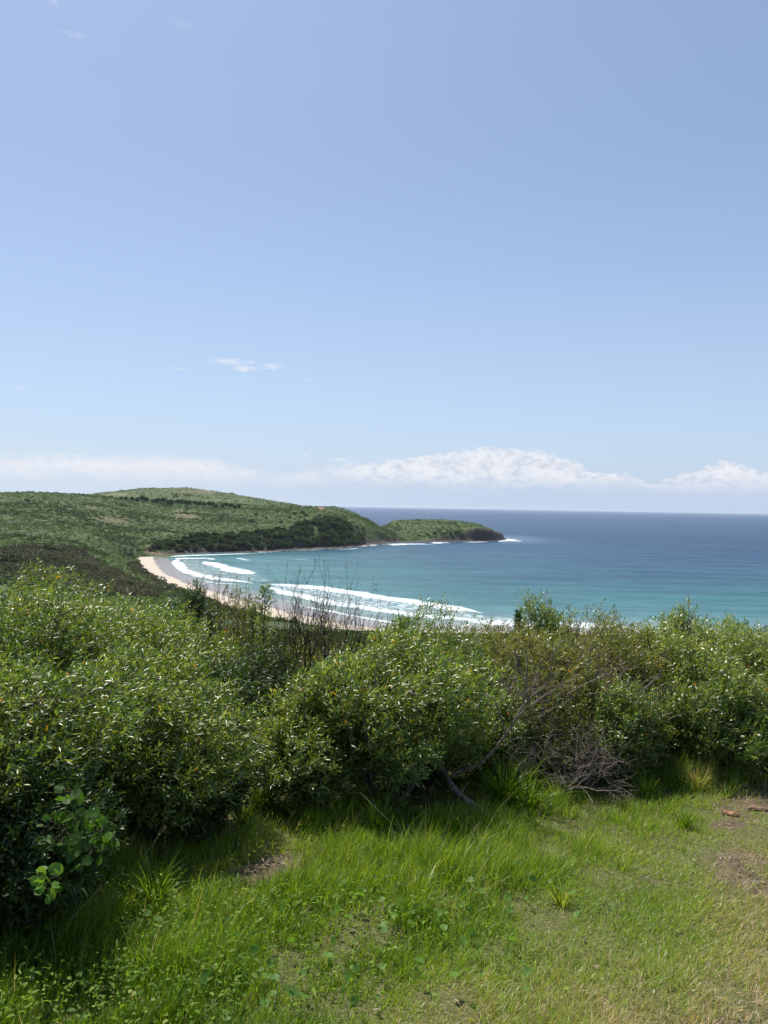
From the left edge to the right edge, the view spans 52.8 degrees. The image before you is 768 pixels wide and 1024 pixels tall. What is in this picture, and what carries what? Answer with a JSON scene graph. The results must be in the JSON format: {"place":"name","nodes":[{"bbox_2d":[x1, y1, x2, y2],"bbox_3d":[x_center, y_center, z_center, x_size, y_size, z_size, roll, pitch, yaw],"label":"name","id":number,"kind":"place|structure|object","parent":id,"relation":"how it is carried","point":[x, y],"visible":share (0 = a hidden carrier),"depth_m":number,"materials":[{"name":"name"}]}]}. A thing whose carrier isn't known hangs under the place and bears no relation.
{"place":"outdoors","nodes":[
{"label":"outdoors","id":0,"kind":"place"},
{"bbox_2d":[0,487,452,646],"bbox_3d":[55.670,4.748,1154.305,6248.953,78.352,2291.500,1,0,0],"label":"headland terrain","id":1,"kind":"structure","parent":0,"point":[114,547],"depth_m":820.03,"materials":[{"name":"plant"}]},
{"bbox_2d":[0,554,10,561],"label":"coastal tree","id":2,"kind":"object","parent":1,"relation":"on","point":[4,557],"visible":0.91,"depth_m":401.77,"materials":[{"name":"green plant"}]},
{"bbox_2d":[0,542,480,633],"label":"heath","id":3,"kind":"object","parent":1,"relation":"on","point":[122,583],"visible":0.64,"depth_m":406.95,"materials":[{"name":"green plant"}]},
{"bbox_2d":[0,487,494,626],"bbox_3d":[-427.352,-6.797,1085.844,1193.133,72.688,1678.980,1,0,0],"label":"coastal scrub","id":4,"kind":"object","parent":1,"relation":"on","point":[116,557],"visible":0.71,"depth_m":818.51,"materials":[{"name":"plant"}]},
{"bbox_2d":[0,596,742,664],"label":"slope scrub","id":5,"kind":"object","parent":1,"relation":"on","point":[284,631],"visible":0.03,"depth_m":180.21,"materials":[{"name":"plant"}]},
{"bbox_2d":[0,727,767,1023],"bbox_3d":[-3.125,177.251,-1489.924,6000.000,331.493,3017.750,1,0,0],"label":"ground","id":6,"kind":"structure","parent":0,"point":[563,914],"depth_m":3.71,"materials":[{"name":"plant"}]},
{"bbox_2d":[12,575,44,660],"bbox_3d":[-2.733,1.278,5.896,0.391,1.636,0.432,1,0,0],"label":"sapling","id":7,"kind":"object","parent":6,"relation":"on","point":[25,613],"visible":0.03,"depth_m":5.88,"materials":[{"name":"green plant"}]},
{"bbox_2d":[0,725,129,938],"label":"wattle shrub","id":8,"kind":"object","parent":6,"relation":"on","point":[15,884],"visible":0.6,"depth_m":3.30,"materials":[{"name":"green plant"}]},
{"bbox_2d":[28,862,63,904],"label":"round leaved plant","id":9,"kind":"object","parent":8,"relation":"on","point":[37,881],"visible":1,"depth_m":2.91,"materials":[{"name":"green plant"}]},
{"bbox_2d":[36,781,119,871],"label":"round leaved plant","id":10,"kind":"object","parent":8,"relation":"on","point":[73,842],"visible":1,"depth_m":3.12,"materials":[{"name":"green plant"}]},
{"bbox_2d":[0,571,136,646],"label":"wattle shrub","id":11,"kind":"object","parent":6,"relation":"on","point":[95,595],"visible":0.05,"depth_m":7.80,"materials":[{"name":"green plant"}]},
{"bbox_2d":[0,632,164,910],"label":"wattle shrub","id":12,"kind":"object","parent":6,"relation":"on","point":[23,705],"visible":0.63,"depth_m":3.68,"materials":[{"name":"green plant"}]},
{"bbox_2d":[70,578,100,646],"bbox_3d":[-2.598,1.358,6.612,0.379,1.584,0.376,1,0,0],"label":"sapling","id":13,"kind":"object","parent":6,"relation":"on","point":[85,598],"visible":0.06,"depth_m":6.62,"materials":[{"name":"green plant"}]},
{"bbox_2d":[0,558,172,717],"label":"wattle shrub","id":14,"kind":"object","parent":6,"relation":"on","point":[62,642],"visible":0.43,"depth_m":5.43,"materials":[{"name":"green plant"}]},
{"bbox_2d":[61,865,148,932],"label":"grass tussock","id":15,"kind":"object","parent":6,"relation":"on","point":[113,912],"depth_m":3.50,"materials":[{"name":"plant"}]},
{"bbox_2d":[82,590,167,634],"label":"wattle shrub","id":16,"kind":"object","parent":6,"relation":"on","point":[115,612],"visible":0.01,"depth_m":9.61,"materials":[{"name":"green plant"}]},
{"bbox_2d":[40,589,238,726],"bbox_3d":[-2.052,1.376,6.247,1.781,1.460,1.825,1,0,-29],"label":"wattle shrub","id":17,"kind":"object","parent":6,"relation":"on","point":[180,645],"visible":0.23,"depth_m":6.18,"materials":[{"name":"green plant"}]},
{"bbox_2d":[26,627,276,846],"bbox_3d":[-1.456,1.368,4.746,1.596,1.359,1.514,1,0,0],"label":"wattle shrub","id":18,"kind":"object","parent":6,"relation":"on","point":[176,722],"visible":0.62,"depth_m":4.41,"materials":[{"name":"green plant"}]},
{"bbox_2d":[118,844,188,909],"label":"grass tussock","id":19,"kind":"object","parent":6,"relation":"on","point":[155,890],"depth_m":3.74,"materials":[{"name":"plant"}]},
{"bbox_2d":[116,603,247,666],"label":"wattle shrub","id":20,"kind":"object","parent":6,"relation":"on","point":[211,642],"visible":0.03,"depth_m":7.39,"materials":[{"name":"green plant"}]},
{"bbox_2d":[114,733,268,844],"bbox_3d":[-1.239,1.723,4.786,0.994,0.693,1.083,1,0,-21],"label":"wattle shrub","id":21,"kind":"object","parent":6,"relation":"on","point":[204,822],"visible":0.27,"depth_m":4.52,"materials":[{"name":"green plant"}]},
{"bbox_2d":[161,575,222,634],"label":"round bush","id":22,"kind":"object","parent":6,"relation":"on","point":[194,596],"visible":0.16,"depth_m":8.72,"materials":[{"name":"green plant"}]},
{"bbox_2d":[193,597,219,658],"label":"round bush","id":23,"kind":"object","parent":6,"relation":"on","point":[209,618],"visible":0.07,"depth_m":7.98,"materials":[{"name":"green plant"}]},
{"bbox_2d":[164,650,263,742],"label":"wattle shrub","id":24,"kind":"object","parent":6,"relation":"on","point":[229,671],"visible":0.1,"depth_m":6.30,"materials":[{"name":"green plant"}]},
{"bbox_2d":[199,596,230,630],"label":"leafy shoot","id":25,"kind":"object","parent":6,"relation":"on","point":[222,616],"visible":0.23,"depth_m":9.22,"materials":[{"name":"green plant"}]},
{"bbox_2d":[208,571,250,642],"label":"leafy shoot","id":26,"kind":"object","parent":6,"relation":"on","point":[237,591],"visible":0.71,"depth_m":8.89,"materials":[{"name":"green plant"}]},
{"bbox_2d":[203,596,259,656],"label":"leafy shoot","id":27,"kind":"object","parent":6,"relation":"on","point":[234,622],"visible":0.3,"depth_m":8.88,"materials":[{"name":"green plant"}]},
{"bbox_2d":[217,602,262,649],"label":"leafy shoot","id":28,"kind":"object","parent":6,"relation":"on","point":[239,625],"visible":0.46,"depth_m":8.61,"materials":[{"name":"green plant"}]},
{"bbox_2d":[230,590,251,654],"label":"leafy shoot","id":29,"kind":"object","parent":6,"relation":"on","point":[242,619],"visible":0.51,"depth_m":8.54,"materials":[{"name":"green plant"}]},
{"bbox_2d":[212,572,271,642],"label":"leafy shoot","id":30,"kind":"object","parent":6,"relation":"on","point":[236,601],"visible":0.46,"depth_m":9.03,"materials":[{"name":"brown plant"}]},
{"bbox_2d":[215,614,276,697],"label":"olive shrub","id":31,"kind":"object","parent":6,"relation":"on","point":[231,635],"visible":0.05,"depth_m":9.39,"materials":[{"name":"green plant"}]},
{"bbox_2d":[227,786,271,821],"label":"grass tussock","id":32,"kind":"object","parent":6,"relation":"on","point":[256,806],"depth_m":5.03,"materials":[{"name":"plant"}]},
{"bbox_2d":[230,589,269,655],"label":"leafy shoot","id":33,"kind":"object","parent":6,"relation":"on","point":[245,616],"visible":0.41,"depth_m":8.91,"materials":[{"name":"green plant"}]},
{"bbox_2d":[243,602,261,724],"bbox_3d":[-1.367,1.567,7.923,0.244,1.338,0.222,1,1,39],"label":"sapling","id":34,"kind":"object","parent":6,"relation":"on","point":[251,617],"visible":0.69,"depth_m":7.90,"materials":[{"name":"green plant"}]},
{"bbox_2d":[215,636,307,739],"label":"wattle shrub","id":35,"kind":"object","parent":6,"relation":"on","point":[257,666],"visible":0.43,"depth_m":7.03,"materials":[{"name":"green plant"}]},
{"bbox_2d":[240,775,285,814],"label":"grass tussock","id":36,"kind":"object","parent":6,"relation":"on","point":[264,792],"depth_m":5.20,"materials":[{"name":"plant"}]},
{"bbox_2d":[250,580,276,661],"bbox_3d":[-1.185,1.443,7.615,0.248,1.561,0.261,1,1,-41],"label":"sapling","id":37,"kind":"object","parent":6,"relation":"on","point":[261,609],"visible":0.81,"depth_m":7.61,"materials":[{"name":"green plant"}]},
{"bbox_2d":[236,611,336,687],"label":"bare shrub","id":38,"kind":"object","parent":6,"relation":"on","point":[265,636],"visible":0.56,"depth_m":7.30,"materials":[{"name":"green plant"}]},
{"bbox_2d":[273,792,323,825],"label":"grass tussock","id":39,"kind":"object","parent":6,"relation":"on","point":[295,809],"depth_m":5.02,"materials":[{"name":"plant"}]},
{"bbox_2d":[273,631,333,690],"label":"olive shrub","id":40,"kind":"object","parent":6,"relation":"on","point":[301,662],"visible":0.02,"depth_m":9.11,"materials":[{"name":"green plant"}]},
{"bbox_2d":[268,599,340,674],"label":"bare shrub","id":41,"kind":"object","parent":6,"relation":"on","point":[290,636],"visible":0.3,"depth_m":8.29,"materials":[{"name":"brown plant"}]},
{"bbox_2d":[246,687,367,812],"bbox_3d":[-0.553,1.641,5.336,0.914,0.923,1.180,1,0,0],"label":"wattle shrub","id":42,"kind":"object","parent":6,"relation":"on","point":[303,762],"visible":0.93,"depth_m":5.07,"materials":[{"name":"green plant"}]},
{"bbox_2d":[256,557,359,688],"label":"bare shrub","id":43,"kind":"object","parent":6,"relation":"on","point":[278,631],"visible":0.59,"depth_m":7.93,"materials":[{"name":"brown plant"}]},
{"bbox_2d":[27,852,610,1020],"bbox_3d":[-0.145,1.794,3.406,2.583,0.235,1.458,1,0,-16],"label":"round leaf cover","id":44,"kind":"object","parent":6,"relation":"on","point":[205,974],"visible":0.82,"depth_m":3.24,"materials":[{"name":"plant"}]},
{"bbox_2d":[299,798,344,830],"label":"grass tussock","id":45,"kind":"object","parent":6,"relation":"on","point":[323,815],"depth_m":4.84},
{"bbox_2d":[301,635,360,698],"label":"olive shrub","id":46,"kind":"object","parent":6,"relation":"on","point":[334,651],"depth_m":9.55,"materials":[{"name":"green plant"}]},
{"bbox_2d":[264,559,411,685],"bbox_3d":[-0.531,1.349,7.753,1.258,1.751,1.299,1,1,-41],"label":"bare shrub","id":47,"kind":"object","parent":6,"relation":"on","point":[306,639],"visible":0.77,"depth_m":7.70,"materials":[{"name":"brown plant"}]},
{"bbox_2d":[312,596,382,667],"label":"bare shrub","id":48,"kind":"object","parent":6,"relation":"on","point":[343,637],"visible":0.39,"depth_m":8.00,"materials":[{"name":"brown plant"}]},
{"bbox_2d":[323,638,401,720],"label":"wattle shrub","id":49,"kind":"object","parent":6,"relation":"on","point":[358,654],"depth_m":6.96,"materials":[{"name":"green plant"}]},
{"bbox_2d":[358,779,392,813],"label":"leafy weed","id":50,"kind":"object","parent":6,"relation":"on","point":[365,786],"visible":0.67,"depth_m":5.08,"materials":[{"name":"green plant"}]},
{"bbox_2d":[0,815,755,1023],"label":"ground cover","id":51,"kind":"object","parent":6,"relation":"on","point":[83,982],"visible":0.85,"depth_m":3.02,"materials":[{"name":"green plant"}]},
{"bbox_2d":[350,788,411,833],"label":"grass tussock","id":52,"kind":"object","parent":6,"relation":"on","point":[375,821],"depth_m":4.81,"materials":[{"name":"plant"}]},
{"bbox_2d":[254,608,516,802],"bbox_3d":[0.030,1.433,5.616,1.792,1.396,1.576,1,1,38],"label":"wattle shrub","id":53,"kind":"object","parent":6,"relation":"on","point":[440,727],"visible":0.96,"depth_m":5.18,"materials":[{"name":"green plant"}]},
{"bbox_2d":[374,648,407,746],"bbox_3d":[0.051,1.206,5.031,0.232,0.628,0.035,1,0,9],"label":"dry stick","id":54,"kind":"object","parent":53,"relation":"attached to","point":[383,686],"visible":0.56,"depth_m":5.04,"materials":[{"name":"wood"}]},
{"bbox_2d":[451,646,561,776],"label":"arched branch","id":55,"kind":"object","parent":53,"relation":"attached to","point":[488,755],"visible":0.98,"depth_m":5.48,"materials":[{"name":"grey plant"}]},
{"bbox_2d":[22,765,767,1023],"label":"leaf litter","id":56,"kind":"object","parent":6,"relation":"on","point":[548,894],"visible":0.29,"depth_m":4.21,"materials":[{"name":"plant"}]},
{"bbox_2d":[395,616,411,654],"bbox_3d":[0.139,1.554,6.935,0.235,1.296,0.233,1,0,0],"label":"sapling","id":57,"kind":"object","parent":6,"relation":"on","point":[404,618],"visible":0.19,"depth_m":6.89,"materials":[{"name":"green plant"}]},
{"bbox_2d":[386,817,427,849],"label":"grass tussock","id":58,"kind":"object","parent":6,"relation":"on","point":[405,833],"depth_m":4.45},
{"bbox_2d":[356,720,468,784],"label":"wattle shrub","id":59,"kind":"object","parent":6,"relation":"on","point":[431,777],"visible":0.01,"depth_m":6.01,"materials":[{"name":"green plant"}]},
{"bbox_2d":[407,796,464,833],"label":"grass tussock","id":60,"kind":"object","parent":6,"relation":"on","point":[429,820],"depth_m":4.76,"materials":[{"name":"plant"}]},
{"bbox_2d":[390,593,505,714],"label":"wattle shrub","id":61,"kind":"object","parent":6,"relation":"on","point":[452,640],"visible":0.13,"depth_m":7.25,"materials":[{"name":"green plant"}]},
{"bbox_2d":[433,796,471,832],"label":"grass tussock","id":62,"kind":"object","parent":6,"relation":"on","point":[454,818],"depth_m":4.82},
{"bbox_2d":[439,761,487,818],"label":"fallen branch","id":63,"kind":"object","parent":6,"relation":"on","point":[456,791],"visible":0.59,"depth_m":5.27,"materials":[{"name":"wood"}]},
{"bbox_2d":[452,678,544,780],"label":"wattle shrub","id":64,"kind":"object","parent":6,"relation":"on","point":[496,737],"visible":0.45,"depth_m":5.94,"materials":[{"name":"green plant"}]},
{"bbox_2d":[447,613,552,719],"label":"olive shrub","id":65,"kind":"object","parent":6,"relation":"on","point":[496,646],"visible":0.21,"depth_m":7.38,"materials":[{"name":"green plant"}]},
{"bbox_2d":[457,745,555,812],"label":"grass tussock","id":66,"kind":"object","parent":6,"relation":"on","point":[499,786],"depth_m":5.45,"materials":[{"name":"plant"}]},
{"bbox_2d":[512,608,524,652],"bbox_3d":[1.413,1.679,8.194,0.150,1.332,0.171,1,0,0],"label":"sapling","id":67,"kind":"object","parent":6,"relation":"on","point":[518,615],"visible":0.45,"depth_m":8.19,"materials":[{"name":"green plant"}]},
{"bbox_2d":[501,942,545,965],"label":"grass tussock","id":68,"kind":"object","parent":6,"relation":"on","point":[517,954],"depth_m":3.31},
{"bbox_2d":[504,731,543,782],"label":"dead branch","id":69,"kind":"object","parent":6,"relation":"on","point":[522,758],"visible":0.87,"depth_m":5.74,"materials":[{"name":"wood"}]},
{"bbox_2d":[497,759,570,815],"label":"grass tussock","id":70,"kind":"object","parent":6,"relation":"on","point":[535,801],"depth_m":5.34,"materials":[{"name":"plant"}]},
{"bbox_2d":[483,650,586,776],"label":"bare bush","id":71,"kind":"object","parent":6,"relation":"on","point":[517,693],"visible":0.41,"depth_m":6.21,"materials":[{"name":"brown plant"}]},
{"bbox_2d":[507,589,574,697],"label":"round bush","id":72,"kind":"object","parent":6,"relation":"on","point":[548,618],"visible":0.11,"depth_m":8.58,"materials":[{"name":"green plant"}]},
{"bbox_2d":[513,730,570,799],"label":"dead branch","id":73,"kind":"object","parent":6,"relation":"on","point":[538,757],"visible":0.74,"depth_m":5.78,"materials":[{"name":"wood"}]},
{"bbox_2d":[532,774,583,802],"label":"grass tussock","id":74,"kind":"object","parent":6,"relation":"on","point":[558,788],"depth_m":5.58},
{"bbox_2d":[500,619,620,740],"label":"olive shrub","id":75,"kind":"object","parent":6,"relation":"on","point":[571,655],"visible":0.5,"depth_m":6.66,"materials":[{"name":"green plant"}]},
{"bbox_2d":[539,873,582,910],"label":"grass tussock","id":76,"kind":"object","parent":6,"relation":"on","point":[561,898],"depth_m":3.83,"materials":[{"name":"plant"}]},
{"bbox_2d":[536,738,608,791],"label":"dead branch","id":77,"kind":"object","parent":6,"relation":"on","point":[566,780],"visible":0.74,"depth_m":5.78,"materials":[{"name":"wood"}]},
{"bbox_2d":[554,604,592,651],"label":"round bush","id":78,"kind":"object","parent":6,"relation":"on","point":[571,623],"visible":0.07,"depth_m":8.39,"materials":[{"name":"green plant"}]},
{"bbox_2d":[499,644,648,794],"bbox_3d":[1.422,1.665,6.239,1.297,1.164,0.954,1,1,-40],"label":"bare bush","id":79,"kind":"object","parent":6,"relation":"on","point":[547,688],"visible":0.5,"depth_m":6.14,"materials":[{"name":"brown plant"}]},
{"bbox_2d":[566,663,622,695],"bbox_3d":[1.659,1.315,6.083,0.458,0.253,0.017,1,0,-6],"label":"dry stick","id":80,"kind":"object","parent":79,"relation":"attached to","point":[596,678],"visible":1,"depth_m":6.08,"materials":[{"name":"wood"}]},
{"bbox_2d":[526,698,648,790],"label":"bush","id":81,"kind":"object","parent":6,"relation":"on","point":[567,736],"visible":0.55,"depth_m":6.00,"materials":[{"name":"green plant"}]},
{"bbox_2d":[553,736,626,792],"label":"dead branch","id":82,"kind":"object","parent":6,"relation":"on","point":[589,762],"visible":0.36,"depth_m":5.90,"materials":[{"name":"wood"}]},
{"bbox_2d":[544,708,636,803],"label":"dead branch","id":83,"kind":"object","parent":6,"relation":"on","point":[579,759],"visible":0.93,"depth_m":5.72,"materials":[{"name":"wood"}]},
{"bbox_2d":[549,717,638,801],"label":"dead branch","id":84,"kind":"object","parent":6,"relation":"on","point":[616,761],"visible":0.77,"depth_m":5.82,"materials":[{"name":"wood"}]},
{"bbox_2d":[553,729,636,813],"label":"dead branch","id":85,"kind":"object","parent":6,"relation":"on","point":[583,787],"visible":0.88,"depth_m":5.68,"materials":[{"name":"wood"}]},
{"bbox_2d":[524,622,674,719],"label":"bare bush","id":86,"kind":"object","parent":6,"relation":"on","point":[604,667],"visible":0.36,"depth_m":6.54,"materials":[{"name":"grey plant"}]},
{"bbox_2d":[575,737,640,777],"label":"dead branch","id":87,"kind":"object","parent":6,"relation":"on","point":[625,761],"visible":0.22,"depth_m":5.94,"materials":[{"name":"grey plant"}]},
{"bbox_2d":[553,668,679,785],"bbox_3d":[1.883,1.733,6.381,1.132,1.024,1.069,1,0,-37],"label":"olive shrub","id":88,"kind":"object","parent":6,"relation":"on","point":[635,717],"visible":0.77,"depth_m":6.06,"materials":[{"name":"green plant"}]},
{"bbox_2d":[609,849,636,872],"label":"grass tussock","id":89,"kind":"object","parent":6,"relation":"on","point":[625,867],"depth_m":4.32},
{"bbox_2d":[569,598,680,716],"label":"olive shrub","id":90,"kind":"object","parent":6,"relation":"on","point":[629,651],"visible":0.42,"depth_m":7.09,"materials":[{"name":"green plant"}]},
{"bbox_2d":[612,750,669,776],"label":"dead branch","id":91,"kind":"object","parent":6,"relation":"on","point":[642,763],"visible":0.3,"depth_m":6.02,"materials":[{"name":"wood"}]},
{"bbox_2d":[629,766,667,799],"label":"grass tussock","id":92,"kind":"object","parent":6,"relation":"on","point":[645,789],"depth_m":5.78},
{"bbox_2d":[616,651,695,769],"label":"bare bush","id":93,"kind":"object","parent":6,"relation":"on","point":[653,685],"visible":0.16,"depth_m":6.55,"materials":[{"name":"grey plant"}]},
{"bbox_2d":[656,751,692,782],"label":"grass tussock","id":94,"kind":"object","parent":6,"relation":"on","point":[672,769],"depth_m":6.22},
{"bbox_2d":[663,593,698,671],"bbox_3d":[2.808,1.534,7.309,0.348,1.552,0.376,1,0,0],"label":"sapling","id":95,"kind":"object","parent":6,"relation":"on","point":[686,614],"visible":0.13,"depth_m":7.28,"materials":[{"name":"green plant"}]},
{"bbox_2d":[651,719,712,766],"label":"wattle shrub","id":96,"kind":"object","parent":6,"relation":"on","point":[676,752],"visible":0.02,"depth_m":6.74,"materials":[{"name":"green plant"}]},
{"bbox_2d":[666,801,701,829],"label":"grass tussock","id":97,"kind":"object","parent":6,"relation":"on","point":[683,818],"depth_m":5.08,"materials":[{"name":"plant"}]},
{"bbox_2d":[617,598,767,746],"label":"wattle shrub","id":98,"kind":"object","parent":6,"relation":"on","point":[694,649],"visible":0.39,"depth_m":6.94,"materials":[{"name":"green plant"}]},
{"bbox_2d":[635,653,767,780],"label":"wattle shrub","id":99,"kind":"object","parent":6,"relation":"on","point":[718,731],"visible":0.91,"depth_m":6.25,"materials":[{"name":"green plant"}]},
{"bbox_2d":[668,751,735,796],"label":"grass tussock","id":100,"kind":"object","parent":6,"relation":"on","point":[697,784],"depth_m":6.00,"materials":[{"name":"plant"}]},
{"bbox_2d":[694,614,714,640],"bbox_3d":[3.057,1.634,7.421,0.316,1.343,0.326,1,0,-16],"label":"sapling","id":101,"kind":"object","parent":6,"relation":"on","point":[703,624],"visible":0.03,"depth_m":7.41,"materials":[{"name":"green plant"}]},
{"bbox_2d":[705,611,767,695],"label":"wattle shrub","id":102,"kind":"object","parent":6,"relation":"on","point":[754,651],"visible":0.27,"depth_m":7.51,"materials":[{"name":"green plant"}]},
{"bbox_2d":[746,674,767,771],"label":"wattle shrub","id":103,"kind":"object","parent":6,"relation":"on","point":[764,710],"visible":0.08,"depth_m":6.71,"materials":[{"name":"green plant"}]},
{"bbox_2d":[748,806,767,810],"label":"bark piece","id":104,"kind":"object","parent":6,"relation":"on","point":[758,808],"visible":1,"depth_m":5.52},
{"bbox_2d":[0,0,767,513],"label":"sky","id":105,"kind":"structure","parent":0,"point":[466,254],"materials":[{"name":"blue"}]},
{"bbox_2d":[137,557,716,636],"bbox_3d":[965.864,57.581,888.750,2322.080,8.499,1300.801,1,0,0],"label":"beach","id":106,"kind":"structure","parent":0,"point":[164,567],"depth_m":352.81,"materials":[{"name":"sand"}]},
{"bbox_2d":[383,519,506,542],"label":"headland tip","id":107,"kind":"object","parent":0,"point":[479,533],"visible":0.73,"depth_m":1068.00,"materials":[{"name":"plant"}]},
{"bbox_2d":[168,506,767,633],"bbox_3d":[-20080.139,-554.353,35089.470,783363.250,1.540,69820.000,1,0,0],"label":"sea","id":108,"kind":"structure","parent":0,"point":[636,567],"depth_m":575.39,"materials":[{"name":"liquid"}]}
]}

